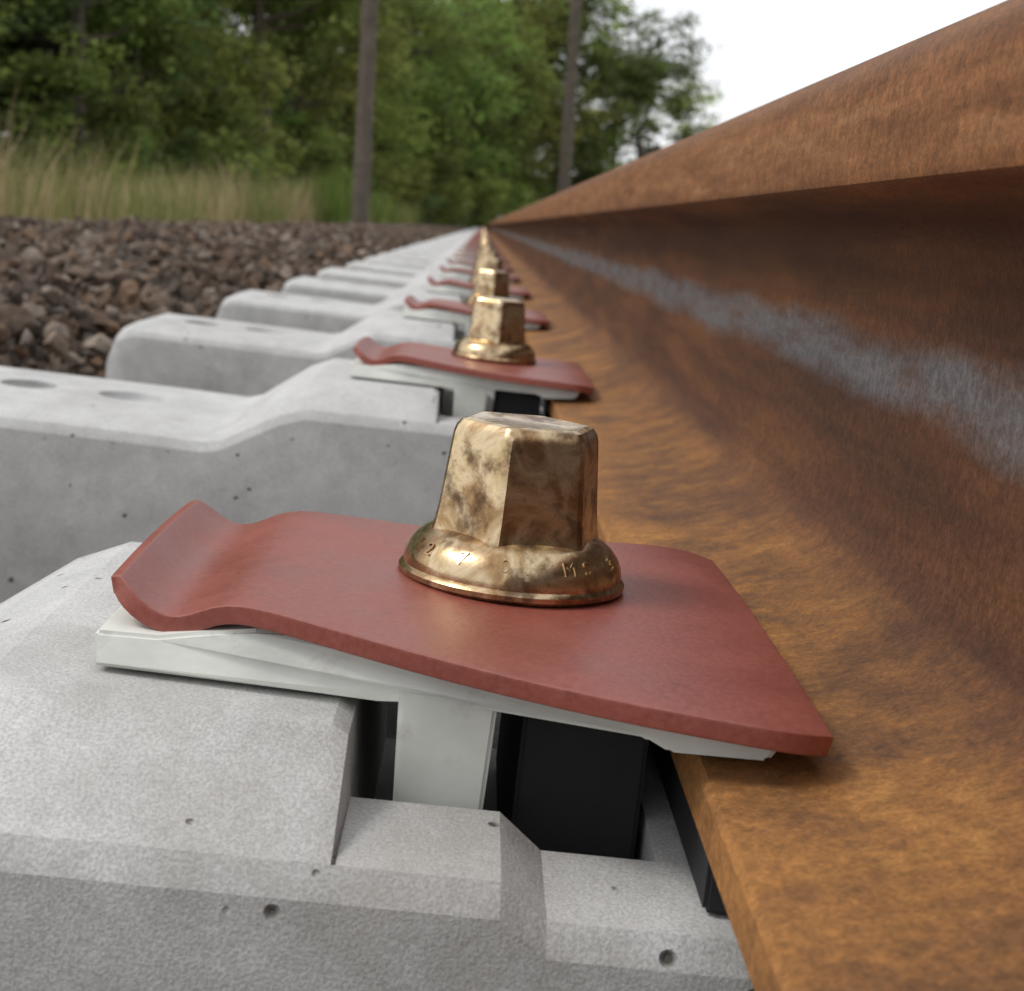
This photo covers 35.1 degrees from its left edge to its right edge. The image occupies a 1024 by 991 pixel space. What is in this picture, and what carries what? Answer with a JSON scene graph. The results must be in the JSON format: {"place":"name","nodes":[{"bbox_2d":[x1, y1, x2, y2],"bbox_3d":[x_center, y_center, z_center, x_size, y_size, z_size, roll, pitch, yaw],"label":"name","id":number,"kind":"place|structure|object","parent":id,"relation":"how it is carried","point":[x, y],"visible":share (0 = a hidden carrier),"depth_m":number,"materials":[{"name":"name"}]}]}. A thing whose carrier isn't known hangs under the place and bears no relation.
{"place":"outdoors","nodes":[
{"label":"outdoors","id":0,"kind":"place"},
{"bbox_2d":[0,80,347,223],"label":"dry grass","id":1,"kind":"structure","parent":0,"point":[50,199],"depth_m":15.86,"materials":[{"name":"plant"}]},
{"bbox_2d":[24,165,430,223],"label":"meadow grass","id":2,"kind":"structure","parent":0,"point":[340,211],"depth_m":31.06,"materials":[{"name":"plant"}]},
{"bbox_2d":[0,214,472,378],"bbox_3d":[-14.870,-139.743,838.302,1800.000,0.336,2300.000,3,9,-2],"label":"ground","id":3,"kind":"structure","parent":0,"point":[24,365],"depth_m":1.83,"materials":[{"name":"grey gravel"}]},
{"bbox_2d":[0,56,26,107],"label":"shrub","id":4,"kind":"object","parent":3,"relation":"on","point":[7,101],"visible":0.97,"depth_m":30.40,"materials":[{"name":"green plant"}]},
{"bbox_2d":[0,0,35,35],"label":"deciduous tree","id":5,"kind":"object","parent":3,"relation":"on","point":[12,6],"visible":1,"depth_m":29.27,"materials":[{"name":"green plant"}]},
{"bbox_2d":[0,107,55,189],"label":"shrub","id":6,"kind":"object","parent":3,"relation":"on","point":[25,140],"visible":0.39,"depth_m":30.40,"materials":[{"name":"green plant"}]},
{"bbox_2d":[1,150,59,179],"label":"shrub","id":7,"kind":"object","parent":3,"relation":"on","point":[34,161],"visible":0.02,"depth_m":32.66,"materials":[{"name":"green plant"}]},
{"bbox_2d":[0,0,89,151],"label":"deciduous tree","id":8,"kind":"object","parent":3,"relation":"on","point":[31,28],"visible":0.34,"depth_m":36.31,"materials":[{"name":"green plant"}]},
{"bbox_2d":[0,0,132,40],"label":"deciduous tree","id":9,"kind":"object","parent":3,"relation":"on","point":[38,9],"visible":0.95,"depth_m":33.00,"materials":[{"name":"green plant"}]},
{"bbox_2d":[0,24,140,190],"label":"deciduous tree","id":10,"kind":"object","parent":3,"relation":"on","point":[66,79],"visible":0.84,"depth_m":31.48,"materials":[{"name":"green plant"}]},
{"bbox_2d":[0,24,141,158],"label":"deciduous tree","id":11,"kind":"object","parent":3,"relation":"on","point":[2,101],"visible":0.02,"depth_m":43.32,"materials":[{"name":"green plant"}]},
{"bbox_2d":[27,70,180,189],"bbox_3d":[-8.730,-7.227,33.748,3.622,3.326,2.261,5,10,11],"label":"shrub","id":12,"kind":"object","parent":3,"relation":"on","point":[121,111],"visible":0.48,"depth_m":33.43,"materials":[{"name":"green plant"}]},
{"bbox_2d":[0,0,234,161],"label":"deciduous tree","id":13,"kind":"object","parent":3,"relation":"on","point":[51,45],"visible":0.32,"depth_m":40.91,"materials":[{"name":"green plant"}]},
{"bbox_2d":[7,0,235,168],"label":"deciduous tree","id":14,"kind":"object","parent":3,"relation":"on","point":[102,12],"visible":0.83,"depth_m":39.24,"materials":[{"name":"green plant"}]},
{"bbox_2d":[79,110,164,183],"bbox_3d":[-8.635,-7.185,35.242,1.953,2.704,3.089,7,10,22],"label":"shrub","id":15,"kind":"object","parent":3,"relation":"on","point":[144,141],"visible":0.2,"depth_m":35.45,"materials":[{"name":"green plant"}]},
{"bbox_2d":[30,0,226,173],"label":"deciduous tree","id":16,"kind":"object","parent":3,"relation":"on","point":[204,7],"visible":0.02,"depth_m":46.32,"materials":[{"name":"green plant"}]},
{"bbox_2d":[82,140,182,176],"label":"shrub","id":17,"kind":"object","parent":3,"relation":"on","point":[85,144],"visible":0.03,"depth_m":37.80,"materials":[{"name":"green plant"}]},
{"bbox_2d":[0,0,270,159],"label":"deciduous tree","id":18,"kind":"object","parent":3,"relation":"on","point":[212,91],"visible":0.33,"depth_m":41.23,"materials":[{"name":"green plant"}]},
{"bbox_2d":[89,151,184,183],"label":"shrub","id":19,"kind":"object","parent":3,"relation":"on","point":[163,160],"visible":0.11,"depth_m":36.48,"materials":[{"name":"green plant"}]},
{"bbox_2d":[0,0,289,181],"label":"deciduous tree","id":20,"kind":"object","parent":3,"relation":"on","point":[173,130],"visible":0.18,"depth_m":44.34,"materials":[{"name":"green plant"}]},
{"bbox_2d":[119,4,251,106],"bbox_3d":[-11.787,-18.181,53.375,10.450,18.264,12.007,12,12,36],"label":"deciduous tree","id":21,"kind":"object","parent":3,"relation":"on","point":[233,24],"visible":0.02,"depth_m":54.29,"materials":[{"name":"green plant"}]},
{"bbox_2d":[140,123,265,185],"bbox_3d":[-8.171,-8.146,41.298,3.226,2.778,3.672,0,10,-19],"label":"shrub","id":22,"kind":"object","parent":3,"relation":"on","point":[225,144],"visible":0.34,"depth_m":40.53,"materials":[{"name":"green plant"}]},
{"bbox_2d":[155,125,263,193],"bbox_3d":[-7.617,-7.958,41.060,3.174,2.618,2.983,0,10,-34],"label":"shrub","id":23,"kind":"object","parent":3,"relation":"on","point":[180,151],"visible":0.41,"depth_m":40.38,"materials":[{"name":"green plant"}]},
{"bbox_2d":[159,78,272,186],"bbox_3d":[-7.961,-9.170,43.405,2.820,4.165,4.917,7,10,18],"label":"shrub","id":24,"kind":"object","parent":3,"relation":"on","point":[229,121],"visible":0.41,"depth_m":43.72,"materials":[{"name":"green plant"}]},
{"bbox_2d":[127,0,315,176],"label":"deciduous tree","id":25,"kind":"object","parent":3,"relation":"on","point":[261,65],"visible":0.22,"depth_m":46.50,"materials":[{"name":"green plant"}]},
{"bbox_2d":[146,0,300,147],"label":"deciduous tree","id":26,"kind":"object","parent":3,"relation":"on","point":[246,57],"depth_m":55.90,"materials":[{"name":"green plant"}]},
{"bbox_2d":[214,135,316,188],"bbox_3d":[-7.582,-9.143,47.220,3.459,2.885,3.644,5,9,6],"label":"shrub","id":27,"kind":"object","parent":3,"relation":"on","point":[281,158],"visible":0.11,"depth_m":47.41,"materials":[{"name":"green plant"}]},
{"bbox_2d":[236,166,297,189],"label":"shrub","id":28,"kind":"object","parent":3,"relation":"on","point":[255,174],"visible":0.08,"depth_m":44.46,"materials":[{"name":"green plant"}]},
{"bbox_2d":[0,358,543,603],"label":"concrete sleeper","id":29,"kind":"object","parent":3,"relation":"on","point":[90,465],"visible":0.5,"depth_m":0.98,"materials":[{"name":"concrete"}]},
{"bbox_2d":[349,296,593,417],"bbox_3d":[0.033,-0.074,1.099,0.279,0.109,0.212,6,9,-2],"label":"rail fastening","id":30,"kind":"object","parent":29,"relation":"on","point":[492,349],"visible":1,"depth_m":1.04,"materials":[{"name":"red paint"}]},
{"bbox_2d":[146,0,398,187],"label":"deciduous tree","id":31,"kind":"object","parent":3,"relation":"on","point":[260,19],"visible":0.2,"depth_m":51.57,"materials":[{"name":"green plant"}]},
{"bbox_2d":[219,5,335,139],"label":"deciduous tree","id":32,"kind":"object","parent":3,"relation":"on","point":[229,16],"depth_m":67.19,"materials":[{"name":"green plant"}]},
{"bbox_2d":[231,2,351,121],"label":"deciduous tree","id":33,"kind":"object","parent":3,"relation":"on","point":[243,19],"visible":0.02,"depth_m":71.22,"materials":[{"name":"green plant"}]},
{"bbox_2d":[217,0,373,179],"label":"deciduous tree","id":34,"kind":"object","parent":3,"relation":"on","point":[296,100],"visible":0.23,"depth_m":53.89,"materials":[{"name":"green plant"}]},
{"bbox_2d":[263,146,350,187],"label":"shrub","id":35,"kind":"object","parent":3,"relation":"on","point":[307,169],"visible":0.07,"depth_m":50.59,"materials":[{"name":"green plant"}]},
{"bbox_2d":[270,126,354,189],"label":"shrub","id":36,"kind":"object","parent":3,"relation":"on","point":[322,152],"visible":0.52,"depth_m":49.27,"materials":[{"name":"green plant"}]},
{"bbox_2d":[220,0,415,142],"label":"deciduous tree","id":37,"kind":"object","parent":3,"relation":"on","point":[239,7],"depth_m":67.48,"materials":[{"name":"green plant"}]},
{"bbox_2d":[231,0,414,176],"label":"deciduous tree","id":38,"kind":"object","parent":3,"relation":"on","point":[342,74],"visible":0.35,"depth_m":54.86,"materials":[{"name":"green plant"}]},
{"bbox_2d":[250,90,396,212],"bbox_3d":[-6.499,-11.183,54.384,5.811,4.790,3.816,9,11,32],"label":"shrub","id":39,"kind":"object","parent":3,"relation":"on","point":[293,119],"visible":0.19,"depth_m":54.24,"materials":[{"name":"green plant"}]},
{"bbox_2d":[106,309,541,401],"bbox_3d":[0.841,-0.013,1.823,2.531,0.267,0.292,3,9,-2],"label":"concrete sleeper","id":40,"kind":"object","parent":3,"relation":"on","point":[211,355],"visible":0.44,"depth_m":1.66,"materials":[{"name":"concrete"}]},
{"bbox_2d":[402,269,548,336],"bbox_3d":[0.021,-0.188,1.779,0.279,0.109,0.212,6,9,-2],"label":"rail fastening","id":41,"kind":"object","parent":40,"relation":"on","point":[491,283],"visible":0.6,"depth_m":1.73,"materials":[{"name":"red paint"}]},
{"bbox_2d":[225,0,425,168],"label":"deciduous tree","id":42,"kind":"object","parent":3,"relation":"on","point":[386,36],"visible":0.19,"depth_m":59.04,"materials":[{"name":"green plant"}]},
{"bbox_2d":[216,287,465,333],"bbox_3d":[0.826,-0.126,2.503,2.531,0.267,0.292,3,9,-2],"label":"concrete sleeper","id":43,"kind":"object","parent":3,"relation":"on","point":[316,314],"visible":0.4,"depth_m":2.34,"materials":[{"name":"concrete"}]},
{"bbox_2d":[425,257,530,298],"bbox_3d":[0.009,-0.301,2.459,0.279,0.109,0.212,6,9,-2],"label":"rail fastening","id":44,"kind":"object","parent":43,"relation":"on","point":[455,286],"visible":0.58,"depth_m":2.40,"materials":[{"name":"red paint"}]},
{"bbox_2d":[266,0,448,196],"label":"deciduous tree","id":45,"kind":"object","parent":3,"relation":"on","point":[398,136],"visible":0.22,"depth_m":63.98,"materials":[{"name":"green plant"}]},
{"bbox_2d":[340,165,385,193],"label":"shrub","id":46,"kind":"object","parent":3,"relation":"on","point":[371,183],"visible":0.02,"depth_m":57.18,"materials":[{"name":"green plant"}]},
{"bbox_2d":[351,0,377,222],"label":"utility pole","id":47,"kind":"object","parent":3,"relation":"on","point":[362,161],"visible":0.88,"depth_m":24.26,"materials":[{"name":"wood"}]},
{"bbox_2d":[334,158,415,208],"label":"shrub","id":48,"kind":"object","parent":3,"relation":"on","point":[401,187],"visible":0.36,"depth_m":58.80,"materials":[{"name":"green plant"}]},
{"bbox_2d":[281,274,469,304],"bbox_3d":[0.820,-0.240,3.184,2.531,0.267,0.292,3,9,-2],"label":"concrete sleeper","id":49,"kind":"object","parent":3,"relation":"on","point":[371,294],"visible":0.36,"depth_m":3.02,"materials":[{"name":"concrete"}]},
{"bbox_2d":[438,250,519,282],"bbox_3d":[-0.003,-0.415,3.140,0.279,0.109,0.212,6,9,-2],"label":"rail fastening","id":50,"kind":"object","parent":49,"relation":"on","point":[460,273],"visible":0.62,"depth_m":3.08,"materials":[{"name":"red paint"}]},
{"bbox_2d":[300,0,450,135],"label":"deciduous tree","id":51,"kind":"object","parent":3,"relation":"on","point":[383,25],"visible":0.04,"depth_m":79.97,"materials":[{"name":"green plant"}]},
{"bbox_2d":[0,542,754,990],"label":"concrete sleeper","id":52,"kind":"object","parent":3,"relation":"on","point":[164,832],"visible":0.58,"depth_m":0.31,"materials":[{"name":"concrete"}]},
{"bbox_2d":[93,412,832,914],"bbox_3d":[0.045,0.040,0.418,0.279,0.109,0.212,6,9,-2],"label":"rail fastening","id":53,"kind":"object","parent":52,"relation":"on","point":[547,622],"visible":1,"depth_m":0.36,"materials":[{"name":"red paint"}]},
{"bbox_2d":[335,138,420,207],"bbox_3d":[-5.448,-11.877,61.773,2.991,3.750,4.242,16,19,39],"label":"shrub","id":54,"kind":"object","parent":3,"relation":"on","point":[349,154],"visible":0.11,"depth_m":60.79,"materials":[{"name":"green plant"}]},
{"bbox_2d":[316,265,450,287],"bbox_3d":[0.801,-0.354,3.864,2.531,0.267,0.292,3,9,-2],"label":"concrete sleeper","id":55,"kind":"object","parent":3,"relation":"on","point":[366,277],"visible":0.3,"depth_m":3.71,"materials":[{"name":"concrete"}]},
{"bbox_2d":[446,246,512,271],"bbox_3d":[-0.015,-0.528,3.820,0.279,0.109,0.212,6,9,-2],"label":"rail fastening","id":56,"kind":"object","parent":55,"relation":"on","point":[465,264],"visible":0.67,"depth_m":3.76,"materials":[{"name":"red paint"}]},
{"bbox_2d":[345,259,448,276],"bbox_3d":[0.795,-0.467,4.545,2.531,0.267,0.292,3,9,-2],"label":"concrete sleeper","id":57,"kind":"object","parent":3,"relation":"on","point":[384,268],"visible":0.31,"depth_m":4.39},
{"bbox_2d":[452,242,508,264],"bbox_3d":[-0.028,-0.642,4.501,0.279,0.109,0.212,6,9,-2],"label":"rail fastening","id":58,"kind":"object","parent":57,"relation":"on","point":[465,257],"visible":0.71,"depth_m":4.44,"materials":[{"name":"red paint"}]},
{"bbox_2d":[294,0,511,160],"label":"deciduous tree","id":59,"kind":"object","parent":3,"relation":"on","point":[440,31],"visible":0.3,"depth_m":66.84,"materials":[{"name":"green plant"}]},
{"bbox_2d":[371,154,439,207],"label":"shrub","id":60,"kind":"object","parent":3,"relation":"on","point":[418,184],"visible":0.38,"depth_m":62.15,"materials":[{"name":"green plant"}]},
{"bbox_2d":[335,0,480,191],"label":"deciduous tree","id":61,"kind":"object","parent":3,"relation":"on","point":[433,98],"visible":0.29,"depth_m":71.12,"materials":[{"name":"green plant"}]},
{"bbox_2d":[363,255,454,268],"bbox_3d":[0.781,-0.581,5.225,2.531,0.267,0.292,3,9,-2],"label":"concrete sleeper","id":62,"kind":"object","parent":3,"relation":"on","point":[397,262],"visible":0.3,"depth_m":5.08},
{"bbox_2d":[456,240,504,258],"bbox_3d":[-0.039,-0.756,5.181,0.279,0.109,0.212,6,9,-2],"label":"rail fastening","id":63,"kind":"object","parent":62,"relation":"on","point":[470,253],"visible":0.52,"depth_m":5.12,"materials":[{"name":"red paint"}]},
{"bbox_2d":[396,195,426,223],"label":"shrub","id":64,"kind":"object","parent":3,"relation":"on","point":[420,207],"visible":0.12,"depth_m":65.83,"materials":[{"name":"green plant"}]},
{"bbox_2d":[377,251,457,263],"bbox_3d":[0.765,-0.695,5.905,2.531,0.267,0.292,3,9,-2],"label":"concrete sleeper","id":65,"kind":"object","parent":3,"relation":"on","point":[407,258],"visible":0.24,"depth_m":5.76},
{"bbox_2d":[459,238,501,254],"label":"rail fastening","id":66,"kind":"object","parent":65,"relation":"on","point":[468,249],"visible":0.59,"depth_m":5.80,"materials":[{"name":"red paint"}]},
{"bbox_2d":[352,0,491,208],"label":"deciduous tree","id":67,"kind":"object","parent":3,"relation":"on","point":[442,127],"visible":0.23,"depth_m":71.84,"materials":[{"name":"green plant"}]},
{"bbox_2d":[390,249,460,258],"bbox_3d":[0.758,-0.808,6.586,2.531,0.267,0.292,3,9,-2],"label":"concrete sleeper","id":68,"kind":"object","parent":3,"relation":"on","point":[415,254],"visible":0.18,"depth_m":6.44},
{"bbox_2d":[397,247,459,255],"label":"concrete sleeper","id":69,"kind":"object","parent":3,"relation":"on","point":[422,251],"visible":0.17,"depth_m":7.13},
{"bbox_2d":[415,189,451,225],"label":"shrub","id":70,"kind":"object","parent":3,"relation":"on","point":[432,199],"visible":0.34,"depth_m":68.17,"materials":[{"name":"green plant"}]},
{"bbox_2d":[337,0,531,181],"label":"deciduous tree","id":71,"kind":"object","parent":3,"relation":"on","point":[478,76],"visible":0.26,"depth_m":77.78,"materials":[{"name":"green plant"}]},
{"bbox_2d":[406,245,463,252],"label":"concrete sleeper","id":72,"kind":"object","parent":3,"relation":"on","point":[428,249],"visible":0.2,"depth_m":7.81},
{"bbox_2d":[411,243,464,250],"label":"concrete sleeper","id":73,"kind":"object","parent":3,"relation":"on","point":[433,247],"visible":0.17,"depth_m":8.49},
{"bbox_2d":[418,242,465,248],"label":"concrete sleeper","id":74,"kind":"object","parent":3,"relation":"on","point":[450,247],"visible":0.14,"depth_m":9.17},
{"bbox_2d":[409,140,479,225],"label":"shrub","id":75,"kind":"object","parent":3,"relation":"on","point":[447,167],"visible":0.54,"depth_m":70.33,"materials":[{"name":"green plant"}]},
{"bbox_2d":[421,174,474,225],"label":"shrub","id":76,"kind":"object","parent":3,"relation":"on","point":[461,192],"visible":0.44,"depth_m":72.47,"materials":[{"name":"green plant"}]},
{"bbox_2d":[426,187,476,224],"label":"shrub","id":77,"kind":"object","parent":3,"relation":"on","point":[446,216],"visible":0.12,"depth_m":73.90,"materials":[{"name":"green plant"}]},
{"bbox_2d":[441,204,471,225],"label":"shrub","id":78,"kind":"object","parent":3,"relation":"on","point":[463,220],"visible":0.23,"depth_m":75.47,"materials":[{"name":"green plant"}]},
{"bbox_2d":[415,1,498,190],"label":"deciduous tree","id":79,"kind":"object","parent":3,"relation":"on","point":[467,30],"visible":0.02,"depth_m":90.96,"materials":[{"name":"green plant"}]},
{"bbox_2d":[387,0,536,225],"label":"deciduous tree","id":80,"kind":"object","parent":3,"relation":"on","point":[484,8],"visible":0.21,"depth_m":79.17,"materials":[{"name":"green plant"}]},
{"bbox_2d":[427,168,515,227],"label":"shrub","id":81,"kind":"object","parent":3,"relation":"on","point":[477,193],"visible":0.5,"depth_m":78.05,"materials":[{"name":"green plant"}]},
{"bbox_2d":[439,151,508,227],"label":"shrub","id":82,"kind":"object","parent":3,"relation":"on","point":[484,219],"visible":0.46,"depth_m":78.73,"materials":[{"name":"green plant"}]},
{"bbox_2d":[452,166,511,227],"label":"shrub","id":83,"kind":"object","parent":3,"relation":"on","point":[502,213],"visible":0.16,"depth_m":80.95,"materials":[{"name":"green plant"}]},
{"bbox_2d":[410,0,563,192],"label":"deciduous tree","id":84,"kind":"object","parent":3,"relation":"on","point":[532,82],"visible":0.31,"depth_m":81.22,"materials":[{"name":"green plant"}]},
{"bbox_2d":[467,180,528,227],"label":"shrub","id":85,"kind":"object","parent":3,"relation":"on","point":[512,192],"visible":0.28,"depth_m":83.16,"materials":[{"name":"green plant"}]},
{"bbox_2d":[419,0,577,225],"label":"deciduous tree","id":86,"kind":"object","parent":3,"relation":"on","point":[540,4],"visible":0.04,"depth_m":91.17,"materials":[{"name":"green plant"}]},
{"bbox_2d":[451,25,564,220],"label":"deciduous tree","id":87,"kind":"object","parent":3,"relation":"on","point":[530,102],"visible":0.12,"depth_m":85.90,"materials":[{"name":"green plant"}]},
{"bbox_2d":[487,183,542,215],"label":"shrub","id":88,"kind":"object","parent":3,"relation":"on","point":[526,195],"visible":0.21,"depth_m":82.78,"materials":[{"name":"green plant"}]},
{"bbox_2d":[457,0,604,187],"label":"deciduous tree","id":89,"kind":"object","parent":3,"relation":"on","point":[539,71],"visible":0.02,"depth_m":100.39,"materials":[{"name":"green plant"}]},
{"bbox_2d":[512,169,555,211],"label":"shrub","id":90,"kind":"object","parent":3,"relation":"on","point":[542,185],"visible":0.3,"depth_m":88.33,"materials":[{"name":"green plant"}]},
{"bbox_2d":[482,0,612,177],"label":"deciduous tree","id":91,"kind":"object","parent":3,"relation":"on","point":[563,32],"visible":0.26,"depth_m":89.75,"materials":[{"name":"green plant"}]},
{"bbox_2d":[472,0,630,209],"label":"deciduous tree","id":92,"kind":"object","parent":3,"relation":"on","point":[580,127],"visible":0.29,"depth_m":88.31,"materials":[{"name":"green plant"}]},
{"bbox_2d":[557,0,581,192],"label":"utility pole","id":93,"kind":"object","parent":3,"relation":"on","point":[565,162],"visible":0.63,"depth_m":62.22,"materials":[{"name":"wood"}]},
{"bbox_2d":[498,0,648,196],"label":"deciduous tree","id":94,"kind":"object","parent":3,"relation":"on","point":[583,73],"visible":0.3,"depth_m":92.65,"materials":[{"name":"green plant"}]},
{"bbox_2d":[571,167,597,184],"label":"shrub","id":95,"kind":"object","parent":3,"relation":"on","point":[574,180],"visible":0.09,"depth_m":101.84,"materials":[{"name":"green plant"}]},
{"bbox_2d":[497,0,673,183],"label":"deciduous tree","id":96,"kind":"object","parent":3,"relation":"on","point":[612,136],"visible":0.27,"depth_m":94.47,"materials":[{"name":"green plant"}]},
{"bbox_2d":[536,59,657,190],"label":"deciduous tree","id":97,"kind":"object","parent":3,"relation":"on","point":[639,115],"visible":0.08,"depth_m":97.23,"materials":[{"name":"green plant"}]},
{"bbox_2d":[575,0,689,181],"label":"deciduous tree","id":98,"kind":"object","parent":3,"relation":"on","point":[651,85],"visible":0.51,"depth_m":97.60,"materials":[{"name":"green plant"}]},
{"bbox_2d":[583,0,721,179],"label":"deciduous tree","id":99,"kind":"object","parent":3,"relation":"on","point":[684,71],"visible":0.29,"depth_m":101.21,"materials":[{"name":"green plant"}]},
{"bbox_2d":[641,70,729,142],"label":"deciduous tree","id":100,"kind":"object","parent":3,"relation":"on","point":[711,98],"visible":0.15,"depth_m":104.68,"materials":[{"name":"green plant"}]},
{"bbox_2d":[671,117,717,134],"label":"deciduous tree","id":101,"kind":"object","parent":3,"relation":"on","point":[708,125],"visible":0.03,"depth_m":110.43,"materials":[{"name":"green plant"}]},
{"bbox_2d":[485,0,1023,990],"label":"steel rail","id":102,"kind":"object","parent":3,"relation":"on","point":[785,334],"visible":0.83,"depth_m":0.42,"materials":[{"name":"metal"}]},
{"bbox_2d":[2,0,1005,216],"label":"sky","id":103,"kind":"structure","parent":0,"point":[770,50],"materials":[{"name":"white"}]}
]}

